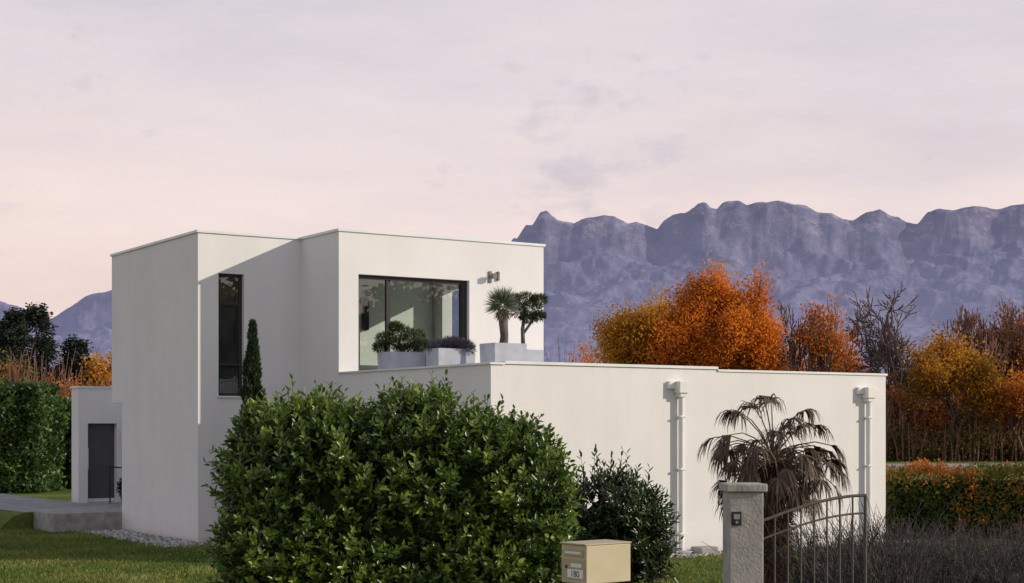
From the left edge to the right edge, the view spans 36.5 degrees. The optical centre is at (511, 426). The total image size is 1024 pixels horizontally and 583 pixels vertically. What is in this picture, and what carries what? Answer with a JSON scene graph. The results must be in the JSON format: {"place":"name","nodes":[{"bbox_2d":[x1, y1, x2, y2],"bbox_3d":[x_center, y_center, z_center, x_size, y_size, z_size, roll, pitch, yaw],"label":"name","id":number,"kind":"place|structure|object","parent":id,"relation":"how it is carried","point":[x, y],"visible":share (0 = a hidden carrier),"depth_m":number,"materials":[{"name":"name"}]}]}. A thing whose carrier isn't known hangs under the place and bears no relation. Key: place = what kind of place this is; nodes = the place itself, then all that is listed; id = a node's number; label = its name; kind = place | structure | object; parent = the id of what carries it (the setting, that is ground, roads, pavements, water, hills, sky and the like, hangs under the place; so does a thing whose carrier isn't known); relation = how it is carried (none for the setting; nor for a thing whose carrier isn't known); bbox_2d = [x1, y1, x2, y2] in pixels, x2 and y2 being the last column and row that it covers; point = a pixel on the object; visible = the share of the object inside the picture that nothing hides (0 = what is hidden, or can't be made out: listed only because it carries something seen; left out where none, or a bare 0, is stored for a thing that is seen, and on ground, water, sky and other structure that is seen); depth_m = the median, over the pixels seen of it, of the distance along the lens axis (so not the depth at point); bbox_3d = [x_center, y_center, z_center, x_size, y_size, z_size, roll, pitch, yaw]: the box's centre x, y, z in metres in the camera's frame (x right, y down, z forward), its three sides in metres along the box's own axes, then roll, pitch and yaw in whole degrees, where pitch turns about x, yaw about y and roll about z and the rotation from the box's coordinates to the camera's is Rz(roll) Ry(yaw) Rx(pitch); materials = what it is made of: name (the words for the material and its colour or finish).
{"place":"outdoors","nodes":[
{"label":"outdoors","id":0,"kind":"place"},
{"bbox_2d":[72,388,121,502],"bbox_3d":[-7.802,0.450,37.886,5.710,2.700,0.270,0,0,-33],"label":"entrance wall","id":1,"kind":"structure","parent":0,"point":[94,405],"depth_m":36.40,"materials":[{"name":"white paint"}]},
{"bbox_2d":[70,386,111,387],"bbox_3d":[-7.883,-0.920,37.983,5.740,0.040,0.580,0,0,-33],"label":"entrance coping","id":2,"kind":"object","parent":1,"relation":"on","point":[90,387],"visible":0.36,"depth_m":36.39,"materials":[{"name":"white metal"}]},
{"bbox_2d":[88,424,113,501],"bbox_3d":[-9.759,0.865,36.705,0.680,1.850,0.060,0,0,-33],"label":"entrance door","id":3,"kind":"structure","parent":1,"relation":"in","point":[101,446],"depth_m":36.69,"materials":[{"name":"grey metal"}]},
{"bbox_2d":[88,448,113,501],"bbox_3d":[-9.735,1.140,36.667,0.680,1.280,0.030,0,0,-33],"label":"entrance door trim","id":4,"kind":"structure","parent":1,"relation":"attached to","point":[99,499],"depth_m":36.63,"materials":[{"name":"grey metal"}]},
{"bbox_2d":[0,527,222,582],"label":"lawn grass","id":5,"kind":"structure","parent":0,"point":[120,574],"depth_m":25.02,"materials":[{"name":"green plant"}]},
{"bbox_2d":[192,232,300,542],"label":"tower front wall","id":6,"kind":"structure","parent":0,"point":[268,269],"depth_m":29.56,"materials":[{"name":"white paint"}]},
{"bbox_2d":[217,396,240,397],"bbox_3d":[-5.365,-0.562,29.590,0.580,0.034,0.140,0,0,-33],"label":"tower window sill","id":7,"kind":"structure","parent":6,"relation":"attached to","point":[228,397],"depth_m":29.49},
{"bbox_2d":[218,274,241,395],"bbox_3d":[-5.423,-1.745,29.678,0.520,2.330,0.070,0,0,-33],"label":"tower window frame","id":8,"kind":"object","parent":6,"relation":"in","point":[239,305],"visible":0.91,"depth_m":29.76,"materials":[{"name":"black metal"}]},
{"bbox_2d":[219,277,235,392],"bbox_3d":[-5.482,-1.745,29.770,0.400,2.210,0.012,0,0,-33],"label":"window glass","id":9,"kind":"object","parent":8,"relation":"in","point":[227,335],"visible":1,"depth_m":29.78,"materials":[{"name":"glass"}]},
{"bbox_2d":[0,201,1023,397],"bbox_3d":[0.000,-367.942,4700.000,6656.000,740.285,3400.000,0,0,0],"label":"mountains","id":10,"kind":"structure","parent":0,"point":[943,264],"depth_m":4774.17,"materials":[{"name":"stone"}]},
{"bbox_2d":[0,459,1023,582],"bbox_3d":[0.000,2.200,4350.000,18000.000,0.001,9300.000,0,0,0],"label":"ground","id":11,"kind":"structure","parent":0,"point":[63,495],"depth_m":27.49,"materials":[{"name":"green plant"}]},
{"bbox_2d":[0,320,9,376],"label":"conifer tree","id":12,"kind":"object","parent":11,"relation":"on","point":[1,334],"visible":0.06,"depth_m":91.97,"materials":[{"name":"green plant"}]},
{"bbox_2d":[0,307,39,379],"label":"conifer tree","id":13,"kind":"object","parent":11,"relation":"on","point":[12,321],"visible":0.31,"depth_m":89.74,"materials":[{"name":"green plant"}]},
{"bbox_2d":[0,349,44,382],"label":"maple tree","id":14,"kind":"object","parent":11,"relation":"on","point":[13,362],"visible":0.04,"depth_m":83.37,"materials":[{"name":"orange plant"}]},
{"bbox_2d":[0,377,70,493],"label":"garden hedge","id":15,"kind":"object","parent":11,"relation":"on","point":[30,436],"visible":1,"depth_m":51.15,"materials":[{"name":"green plant"}]},
{"bbox_2d":[8,302,67,393],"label":"conifer tree","id":16,"kind":"object","parent":11,"relation":"on","point":[37,316],"visible":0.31,"depth_m":90.80,"materials":[{"name":"green plant"}]},
{"bbox_2d":[0,493,102,530],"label":"access ramp","id":17,"kind":"structure","parent":11,"relation":"on","point":[15,512],"depth_m":34.26,"materials":[{"name":"concrete"}]},
{"bbox_2d":[0,345,109,398],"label":"riverside brush","id":18,"kind":"object","parent":11,"relation":"on","point":[62,388],"visible":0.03,"depth_m":68.21,"materials":[{"name":"brown plant"}]},
{"bbox_2d":[54,395,71,488],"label":"garden hedge","id":19,"kind":"object","parent":11,"relation":"on","point":[67,466],"visible":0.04,"depth_m":54.51,"materials":[{"name":"green plant"}]},
{"bbox_2d":[52,334,94,394],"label":"conifer tree","id":20,"kind":"object","parent":11,"relation":"on","point":[80,346],"visible":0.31,"depth_m":92.66,"materials":[{"name":"green plant"}]},
{"bbox_2d":[27,502,121,532],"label":"entrance slab","id":21,"kind":"structure","parent":11,"relation":"on","point":[106,516],"depth_m":32.56,"materials":[{"name":"grey concrete"}]},
{"bbox_2d":[108,466,121,502],"bbox_3d":[-9.185,1.366,35.986,0.036,0.868,1.050,0,0,-33],"label":"entrance railing","id":22,"kind":"object","parent":21,"relation":"on","point":[109,467],"visible":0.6,"depth_m":36.33,"materials":[{"name":"black metal"}]},
{"bbox_2d":[115,478,121,501],"bbox_3d":[-8.712,1.437,35.251,0.621,0.726,0.627,0,0,0],"label":"potted plant","id":23,"kind":"object","parent":21,"relation":"on","point":[119,484],"visible":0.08,"depth_m":35.12,"materials":[{"name":"green plant"}]},
{"bbox_2d":[43,337,110,385],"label":"distant tree line","id":24,"kind":"object","parent":11,"relation":"on","point":[82,357],"depth_m":100.99,"materials":[{"name":"brown plant"}]},
{"bbox_2d":[60,362,111,397],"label":"riverside brush","id":25,"kind":"object","parent":11,"relation":"on","point":[96,376],"visible":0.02,"depth_m":74.41,"materials":[{"name":"orange plant"}]},
{"bbox_2d":[76,348,111,386],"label":"maple tree","id":26,"kind":"object","parent":11,"relation":"on","point":[104,370],"visible":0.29,"depth_m":91.01,"materials":[{"name":"yellow plant"}]},
{"bbox_2d":[112,234,237,539],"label":"tower walls","id":27,"kind":"structure","parent":11,"relation":"on","point":[152,339],"depth_m":31.10,"materials":[{"name":"white paint"}]},
{"bbox_2d":[237,318,265,434],"bbox_3d":[-4.736,0.112,28.339,0.684,4.175,0.710,0,0,-22],"label":"italian cypress","id":28,"kind":"object","parent":11,"relation":"on","point":[251,372],"visible":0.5,"depth_m":28.22,"materials":[{"name":"green plant"}]},
{"bbox_2d":[197,368,587,582],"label":"laurel hedge","id":29,"kind":"object","parent":11,"relation":"on","point":[419,485],"visible":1,"depth_m":15.17,"materials":[{"name":"green plant"}]},
{"bbox_2d":[566,340,608,363],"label":"maple tree","id":30,"kind":"object","parent":11,"relation":"on","point":[587,357],"visible":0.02,"depth_m":118.48,"materials":[{"name":"orange plant"}]},
{"bbox_2d":[304,392,885,553],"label":"ground floor walls","id":31,"kind":"structure","parent":11,"relation":"on","point":[644,427],"depth_m":26.77,"materials":[{"name":"white paint"}]},
{"bbox_2d":[301,233,332,397],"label":"walls","id":32,"kind":"structure","parent":31,"relation":"on","point":[317,308],"depth_m":29.75,"materials":[{"name":"white paint"}]},
{"bbox_2d":[110,228,545,256],"bbox_3d":[-3.980,-3.675,32.427,6.814,0.050,6.630,0,0,-33],"label":"roof coping","id":33,"kind":"object","parent":32,"relation":"on","point":[318,234],"visible":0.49,"depth_m":30.01,"materials":[{"name":"metal"}]},
{"bbox_2d":[360,279,432,365],"bbox_3d":[-3.522,-1.975,33.673,4.100,2.830,0.100,0,0,-33],"label":"interior partition","id":34,"kind":"object","parent":31,"relation":"on","point":[411,304],"visible":0.07,"depth_m":34.23,"materials":[{"name":"paint"}]},
{"bbox_2d":[362,298,368,329],"bbox_3d":[-3.193,-2.450,33.791,0.160,0.700,0.040,0,0,-33],"label":"wall picture","id":35,"kind":"object","parent":34,"relation":"attached to","point":[365,313],"depth_m":33.77},
{"bbox_2d":[377,351,424,368],"bbox_3d":[-2.027,-0.950,28.360,0.720,0.800,0.500,0,0,-33],"label":"planter box","id":36,"kind":"object","parent":31,"relation":"on","point":[389,360],"visible":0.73,"depth_m":28.15,"materials":[{"name":"concrete"}]},
{"bbox_2d":[371,319,429,352],"bbox_3d":[-2.026,-1.574,28.365,1.138,0.779,0.627,0,0,0],"label":"bonsai pine","id":37,"kind":"object","parent":36,"relation":"in","point":[397,327],"visible":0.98,"depth_m":28.30,"materials":[{"name":"green plant"}]},
{"bbox_2d":[333,231,543,396],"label":"front wall","id":38,"kind":"structure","parent":31,"relation":"on","point":[519,268],"depth_m":30.19,"materials":[{"name":"white paint"}]},
{"bbox_2d":[358,279,359,370],"bbox_3d":[-3.063,-1.840,29.607,0.320,2.520,0.080,0,0,-33],"label":"window reveal","id":39,"kind":"object","parent":38,"relation":"hanging from","point":[358,324],"visible":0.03,"depth_m":29.65,"materials":[{"name":"paint"}]},
{"bbox_2d":[358,275,466,351],"bbox_3d":[-1.950,-1.735,30.013,2.447,2.270,0.130,0,0,-33],"label":"sliding window frame","id":40,"kind":"object","parent":38,"relation":"attached to","point":[462,308],"visible":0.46,"depth_m":30.22,"materials":[{"name":"black metal"}]},
{"bbox_2d":[489,271,499,282],"bbox_3d":[-0.325,-2.965,30.771,0.260,0.230,0.190,0,0,-33],"label":"wall light","id":41,"kind":"object","parent":38,"relation":"attached to","point":[494,276],"visible":1,"depth_m":30.77,"materials":[{"name":"metal"}]},
{"bbox_2d":[433,283,458,345],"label":"side wall","id":42,"kind":"structure","parent":31,"relation":"on","point":[442,310],"depth_m":34.51,"materials":[{"name":"white paint"}]},
{"bbox_2d":[426,348,475,365],"bbox_3d":[-1.109,-0.975,28.085,0.780,0.850,0.450,0,0,-33],"label":"planter box","id":43,"kind":"object","parent":31,"relation":"on","point":[442,356],"visible":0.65,"depth_m":27.87,"materials":[{"name":"concrete"}]},
{"bbox_2d":[426,335,476,354],"bbox_3d":[-1.097,-1.437,28.081,0.963,0.461,0.553,0,0,-13],"label":"lavender plant","id":44,"kind":"object","parent":43,"relation":"in","point":[453,342],"visible":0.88,"depth_m":27.97,"materials":[{"name":"grey plant"}]},
{"bbox_2d":[480,343,526,362],"bbox_3d":[-0.154,-0.995,27.037,0.660,0.890,0.500,0,0,-33],"label":"planter box","id":45,"kind":"object","parent":31,"relation":"on","point":[492,352],"visible":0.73,"depth_m":26.84,"materials":[{"name":"concrete"}]},
{"bbox_2d":[484,286,522,342],"bbox_3d":[-0.168,-1.905,27.044,0.753,1.173,0.753,0,0,0],"label":"yucca plant","id":46,"kind":"object","parent":45,"relation":"in","point":[504,298],"visible":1,"depth_m":26.96,"materials":[{"name":"green plant"}]},
{"bbox_2d":[526,349,543,361],"bbox_3d":[0.220,-0.960,27.875,0.550,0.820,0.450,0,0,-33],"label":"planter box","id":47,"kind":"object","parent":31,"relation":"on","point":[534,355],"visible":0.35,"depth_m":27.74,"materials":[{"name":"concrete"}]},
{"bbox_2d":[508,290,549,343],"bbox_3d":[0.256,-1.834,27.884,0.883,1.277,0.529,0,0,0],"label":"cloud pine","id":48,"kind":"object","parent":47,"relation":"in","point":[537,314],"visible":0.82,"depth_m":27.82,"materials":[{"name":"green plant"}]},
{"bbox_2d":[339,364,885,396],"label":"terrace parapet","id":49,"kind":"structure","parent":31,"relation":"on","point":[538,378],"depth_m":26.41,"materials":[{"name":"white paint"}]},
{"bbox_2d":[338,361,887,375],"bbox_3d":[0.132,-0.998,31.902,8.880,0.085,11.930,0,0,-33],"label":"ground floor coping","id":50,"kind":"object","parent":49,"relation":"on","point":[616,365],"visible":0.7,"depth_m":26.40,"materials":[{"name":"metal"}]},
{"bbox_2d":[667,381,689,396],"bbox_3d":[2.844,-0.635,26.478,0.360,0.270,0.178,0,0,-33],"label":"rain hopper","id":51,"kind":"object","parent":49,"relation":"attached to","point":[681,388],"visible":1,"depth_m":26.44,"materials":[{"name":"white metal"}]},
{"bbox_2d":[856,387,876,401],"bbox_3d":[6.609,-0.595,28.924,0.360,0.270,0.178,0,0,-33],"label":"rain hopper","id":52,"kind":"object","parent":49,"relation":"attached to","point":[869,394],"visible":1,"depth_m":28.89,"materials":[{"name":"white metal"}]},
{"bbox_2d":[678,397,683,547],"bbox_3d":[2.897,0.755,26.526,0.098,2.650,0.100,0,0,-33],"label":"downpipe","id":53,"kind":"object","parent":31,"relation":"attached to","point":[681,463],"visible":0.91,"depth_m":26.48,"materials":[{"name":"white metal"}]},
{"bbox_2d":[676,416,685,534],"bbox_3d":[2.892,0.835,26.533,0.130,2.030,0.138,0,0,-33],"label":"pipe collar","id":54,"kind":"object","parent":31,"relation":"attached to","point":[681,469],"visible":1,"depth_m":26.48,"materials":[{"name":"white metal"}]},
{"bbox_2d":[863,417,872,525],"bbox_3d":[6.657,0.835,28.978,0.130,2.030,0.138,0,0,-33],"label":"pipe collar","id":55,"kind":"object","parent":31,"relation":"attached to","point":[868,465],"visible":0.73,"depth_m":28.93,"materials":[{"name":"white metal"}]},
{"bbox_2d":[866,402,870,535],"bbox_3d":[6.662,0.775,28.971,0.097,2.610,0.100,0,0,-33],"label":"downpipe","id":56,"kind":"object","parent":31,"relation":"attached to","point":[868,449],"visible":0.8,"depth_m":28.93,"materials":[{"name":"white metal"}]},
{"bbox_2d":[560,539,631,582],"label":"mailbox","id":57,"kind":"object","parent":11,"relation":"on","point":[598,561],"visible":1,"depth_m":10.49,"materials":[{"name":"beige paint"}]},
{"bbox_2d":[562,558,584,579],"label":"door","id":58,"kind":"structure","parent":57,"relation":"in","point":[567,562],"depth_m":10.49,"materials":[{"name":"beige metal"}]},
{"bbox_2d":[563,443,684,582],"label":"cherry laurel shrub","id":59,"kind":"object","parent":11,"relation":"on","point":[643,525],"visible":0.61,"depth_m":19.80,"materials":[{"name":"green plant"}]},
{"bbox_2d":[584,284,677,364],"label":"maple tree","id":60,"kind":"object","parent":11,"relation":"on","point":[625,335],"visible":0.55,"depth_m":99.81,"materials":[{"name":"orange plant"}]},
{"bbox_2d":[628,267,734,365],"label":"maple tree","id":61,"kind":"object","parent":11,"relation":"on","point":[688,323],"visible":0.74,"depth_m":99.47,"materials":[{"name":"orange plant"}]},
{"bbox_2d":[671,250,766,369],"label":"maple tree","id":62,"kind":"object","parent":11,"relation":"on","point":[729,331],"visible":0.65,"depth_m":99.08,"materials":[{"name":"orange plant"}]},
{"bbox_2d":[723,491,762,582],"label":"shaft","id":63,"kind":"object","parent":11,"relation":"on","point":[743,553],"visible":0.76,"depth_m":12.56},
{"bbox_2d":[732,512,741,524],"bbox_3d":[1.816,0.745,12.543,0.080,0.110,0.018,0,0,-4],"label":"intercom","id":64,"kind":"object","parent":63,"relation":"attached to","point":[735,520],"visible":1,"depth_m":12.54,"materials":[{"name":"plastic"}]},
{"bbox_2d":[734,514,739,523],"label":"intercom buttons","id":65,"kind":"object","parent":64,"relation":"attached to","point":[736,516],"visible":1,"depth_m":12.53,"materials":[{"name":"grey metal"}]},
{"bbox_2d":[719,482,767,491],"bbox_3d":[1.890,0.499,12.700,0.336,0.068,0.336,0,0,-4],"label":"cap","id":66,"kind":"object","parent":63,"relation":"on","point":[743,487],"visible":1,"depth_m":12.54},
{"bbox_2d":[763,494,866,582],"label":"garden gate","id":67,"kind":"structure","parent":63,"relation":"attached to","point":[852,496],"depth_m":12.94,"materials":[{"name":"metal"}]},
{"bbox_2d":[711,259,803,370],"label":"maple tree","id":68,"kind":"object","parent":11,"relation":"on","point":[769,331],"visible":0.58,"depth_m":99.77,"materials":[{"name":"orange plant"}]},
{"bbox_2d":[696,393,851,582],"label":"windmill palm","id":69,"kind":"object","parent":11,"relation":"on","point":[777,473],"visible":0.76,"depth_m":17.80,"materials":[{"name":"brown plant"}]},
{"bbox_2d":[544,336,1005,434],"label":"distant tree line","id":70,"kind":"object","parent":11,"relation":"on","point":[791,366],"depth_m":133.56,"materials":[{"name":"orange plant"}]},
{"bbox_2d":[761,341,810,370],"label":"maple tree","id":71,"kind":"object","parent":11,"relation":"on","point":[795,362],"visible":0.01,"depth_m":112.88,"materials":[{"name":"orange plant"}]},
{"bbox_2d":[767,301,817,370],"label":"bare tree","id":72,"kind":"object","parent":11,"relation":"on","point":[794,358],"visible":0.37,"depth_m":102.78,"materials":[{"name":"brown plant"}]},
{"bbox_2d":[785,291,861,372],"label":"maple tree","id":73,"kind":"object","parent":11,"relation":"on","point":[825,343],"visible":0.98,"depth_m":101.23,"materials":[{"name":"orange plant"}]},
{"bbox_2d":[632,537,1022,582],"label":"lawn grass","id":74,"kind":"structure","parent":11,"relation":"on","point":[683,568],"depth_m":23.62,"materials":[{"name":"green plant"}]},
{"bbox_2d":[807,322,862,372],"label":"bare tree","id":75,"kind":"object","parent":11,"relation":"on","point":[848,352],"visible":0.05,"depth_m":106.55,"materials":[{"name":"brown plant"}]},
{"bbox_2d":[807,346,871,372],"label":"maple tree","id":76,"kind":"object","parent":11,"relation":"on","point":[859,365],"visible":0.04,"depth_m":109.32,"materials":[{"name":"orange plant"}]},
{"bbox_2d":[703,490,994,582],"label":"bare shrub","id":77,"kind":"object","parent":11,"relation":"on","point":[896,577],"visible":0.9,"depth_m":14.76,"materials":[{"name":"brown plant"}]},
{"bbox_2d":[843,302,921,458],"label":"bare tree","id":78,"kind":"object","parent":11,"relation":"on","point":[884,358],"visible":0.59,"depth_m":105.55,"materials":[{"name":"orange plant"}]},
{"bbox_2d":[841,282,937,456],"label":"bare tree","id":79,"kind":"object","parent":11,"relation":"on","point":[895,343],"visible":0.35,"depth_m":104.49,"materials":[{"name":"brown plant"}]},
{"bbox_2d":[764,510,1023,582],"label":"bare shrub","id":80,"kind":"object","parent":11,"relation":"on","point":[1003,568],"visible":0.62,"depth_m":16.41,"materials":[{"name":"brown plant"}]},
{"bbox_2d":[858,359,1023,460],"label":"riverside brush","id":81,"kind":"object","parent":11,"relation":"on","point":[896,412],"visible":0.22,"depth_m":100.03,"materials":[{"name":"brown plant"}]},
{"bbox_2d":[886,457,1023,539],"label":"autumn hedge","id":82,"kind":"object","parent":11,"relation":"on","point":[984,498],"visible":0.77,"depth_m":30.35,"materials":[{"name":"green plant"}]},
{"bbox_2d":[886,407,1023,461],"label":"riverside brush","id":83,"kind":"object","parent":11,"relation":"on","point":[927,450],"visible":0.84,"depth_m":97.46,"materials":[{"name":"brown plant"}]},
{"bbox_2d":[895,320,1021,460],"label":"maple tree","id":84,"kind":"object","parent":11,"relation":"on","point":[936,378],"visible":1,"depth_m":96.67,"materials":[{"name":"orange plant"}]},
{"bbox_2d":[896,369,1023,459],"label":"riverside brush","id":85,"kind":"object","parent":11,"relation":"on","point":[932,420],"visible":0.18,"depth_m":100.60,"materials":[{"name":"orange plant"}]},
{"bbox_2d":[943,305,1022,428],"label":"bare tree","id":86,"kind":"object","parent":11,"relation":"on","point":[967,324],"visible":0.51,"depth_m":103.26,"materials":[{"name":"brown plant"}]},
{"bbox_2d":[975,299,1023,381],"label":"maple tree","id":87,"kind":"object","parent":11,"relation":"on","point":[1019,343],"visible":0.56,"depth_m":103.39,"materials":[{"name":"orange plant"}]},
{"bbox_2d":[979,360,1023,456],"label":"maple tree","id":88,"kind":"object","parent":11,"relation":"on","point":[1013,404],"visible":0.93,"depth_m":96.10,"materials":[{"name":"orange plant"}]},
{"bbox_2d":[982,298,1023,378],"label":"bare tree","id":89,"kind":"object","parent":11,"relation":"on","point":[1001,328],"visible":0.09,"depth_m":106.11,"materials":[{"name":"brown plant"}]},
{"label":"gravel border","id":90,"kind":"object","parent":11,"relation":"on","visible":0},
{"bbox_2d":[75,529,927,558],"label":"gravel pebbles","id":91,"kind":"object","parent":90,"relation":"on","point":[154,539],"visible":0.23,"depth_m":29.77,"materials":[{"name":"grey gravel"}]},
{"bbox_2d":[679,548,694,554],"bbox_3d":[2.968,2.137,26.416,0.104,0.169,0.364,0,0,-33],"label":"pipe shoe","id":92,"kind":"object","parent":90,"relation":"on","point":[682,550],"visible":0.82,"depth_m":26.38,"materials":[{"name":"white metal"}]},
{"bbox_2d":[691,546,717,553],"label":"drain block","id":93,"kind":"structure","parent":90,"relation":"on","point":[702,549],"depth_m":26.48,"materials":[{"name":"concrete"}]},
{"bbox_2d":[0,0,1023,318],"label":"sky","id":94,"kind":"structure","parent":0,"point":[125,124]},
{"bbox_2d":[886,463,1021,470],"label":"road","id":95,"kind":"structure","parent":0,"point":[956,465],"depth_m":89.33,"materials":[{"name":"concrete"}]},
{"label":"interior floor","id":96,"kind":"structure","parent":0,"visible":0},
{"bbox_2d":[360,365,377,370],"bbox_3d":[-3.277,-0.935,32.580,1.700,0.730,0.800,0,0,-33],"label":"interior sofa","id":97,"kind":"object","parent":96,"relation":"on","point":[368,367],"depth_m":32.98,"materials":[{"name":"grey fabric"}]}
]}

